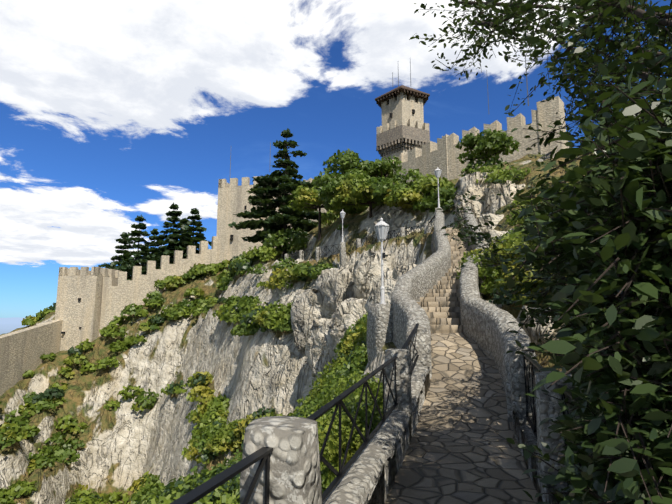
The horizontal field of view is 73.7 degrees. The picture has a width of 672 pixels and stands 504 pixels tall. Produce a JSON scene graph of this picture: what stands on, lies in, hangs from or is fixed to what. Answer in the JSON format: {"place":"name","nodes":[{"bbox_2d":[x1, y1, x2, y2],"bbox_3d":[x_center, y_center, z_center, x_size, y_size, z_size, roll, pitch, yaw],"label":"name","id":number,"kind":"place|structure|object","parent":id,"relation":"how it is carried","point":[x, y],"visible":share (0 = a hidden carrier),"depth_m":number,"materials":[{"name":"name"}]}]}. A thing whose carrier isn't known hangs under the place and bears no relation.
{"place":"outdoors","nodes":[
{"label":"outdoors","id":0,"kind":"place"},
{"bbox_2d":[0,153,593,503],"bbox_3d":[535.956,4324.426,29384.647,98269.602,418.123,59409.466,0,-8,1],"label":"terrain","id":1,"kind":"structure","parent":0,"point":[124,448],"depth_m":44.33,"materials":[{"name":"grey stone"}]},
{"bbox_2d":[0,128,556,503],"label":"shrubs","id":2,"kind":"object","parent":1,"relation":"on","point":[327,182],"visible":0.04,"depth_m":36.38,"materials":[{"name":"green plant"}]},
{"bbox_2d":[0,128,560,503],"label":"conifer trees","id":3,"kind":"object","parent":1,"relation":"on","point":[267,188],"visible":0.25,"depth_m":52.07,"materials":[{"name":"green plant"}]},
{"bbox_2d":[0,164,566,503],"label":"bright shrubs","id":4,"kind":"object","parent":1,"relation":"on","point":[303,196],"visible":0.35,"depth_m":31.69,"materials":[{"name":"green plant"}]},
{"bbox_2d":[0,54,568,395],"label":"castle","id":5,"kind":"structure","parent":1,"relation":"on","point":[91,303],"depth_m":58.47,"materials":[{"name":"stone"}]},
{"bbox_2d":[123,136,504,279],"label":"tree trunks","id":6,"kind":"object","parent":1,"relation":"on","point":[319,216],"visible":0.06,"depth_m":43.02,"materials":[{"name":"brown plant"}]},
{"bbox_2d":[284,223,430,363],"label":"stone posts","id":7,"kind":"object","parent":1,"relation":"on","point":[379,326],"visible":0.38,"depth_m":10.90,"materials":[{"name":"grey stone"}]},
{"bbox_2d":[288,215,434,260],"bbox_3d":[0.273,-0.405,31.011,1.956,1.493,18.040,6,-10,-36],"label":"path fence","id":8,"kind":"object","parent":7,"relation":"on","point":[388,233],"visible":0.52,"depth_m":29.14,"materials":[{"name":"black metal"}]},
{"bbox_2d":[340,167,441,303],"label":"street lamps","id":9,"kind":"object","parent":7,"relation":"on","point":[381,227],"visible":0.96,"depth_m":11.39,"materials":[{"name":"metal"}]},
{"bbox_2d":[323,364,429,503],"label":"kerb wall","id":10,"kind":"structure","parent":1,"relation":"on","point":[369,476],"depth_m":4.34,"materials":[{"name":"stone"}]},
{"bbox_2d":[170,324,669,503],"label":"iron railings","id":11,"kind":"object","parent":10,"relation":"on","point":[196,494],"visible":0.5,"depth_m":3.47,"materials":[{"name":"black metal"}]},
{"bbox_2d":[240,206,583,503],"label":"stone pillars","id":12,"kind":"structure","parent":1,"relation":"on","point":[295,469],"depth_m":2.44,"materials":[{"name":"grey stone"}]},
{"bbox_2d":[258,148,580,377],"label":"rock outcrops","id":13,"kind":"object","parent":1,"relation":"on","point":[344,298],"visible":0.33,"depth_m":23.48,"materials":[{"name":"grey stone"}]},
{"bbox_2d":[391,212,450,378],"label":"parapet wall","id":14,"kind":"structure","parent":1,"relation":"on","point":[414,285],"depth_m":11.32,"materials":[{"name":"stone"}]},
{"bbox_2d":[417,227,485,332],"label":"stair steps","id":15,"kind":"structure","parent":1,"relation":"on","point":[439,303],"depth_m":13.11,"materials":[{"name":"beige stone"}]},
{"bbox_2d":[384,231,539,503],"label":"path paving","id":16,"kind":"structure","parent":1,"relation":"on","point":[461,449],"depth_m":5.78,"materials":[{"name":"grey stone"}]},
{"bbox_2d":[459,211,537,421],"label":"parapet wall","id":17,"kind":"structure","parent":1,"relation":"on","point":[486,325],"depth_m":9.66,"materials":[{"name":"stone"}]},
{"bbox_2d":[513,410,557,503],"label":"kerb wall","id":18,"kind":"structure","parent":1,"relation":"on","point":[523,433],"depth_m":5.14,"materials":[{"name":"stone"}]},
{"bbox_2d":[409,0,671,503],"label":"tree","id":19,"kind":"object","parent":1,"relation":"on","point":[625,469],"depth_m":1.68,"materials":[{"name":"green plant"}]},
{"bbox_2d":[0,0,671,317],"label":"sky","id":20,"kind":"structure","parent":0,"point":[113,112],"materials":[{"name":"blue"}]}
]}

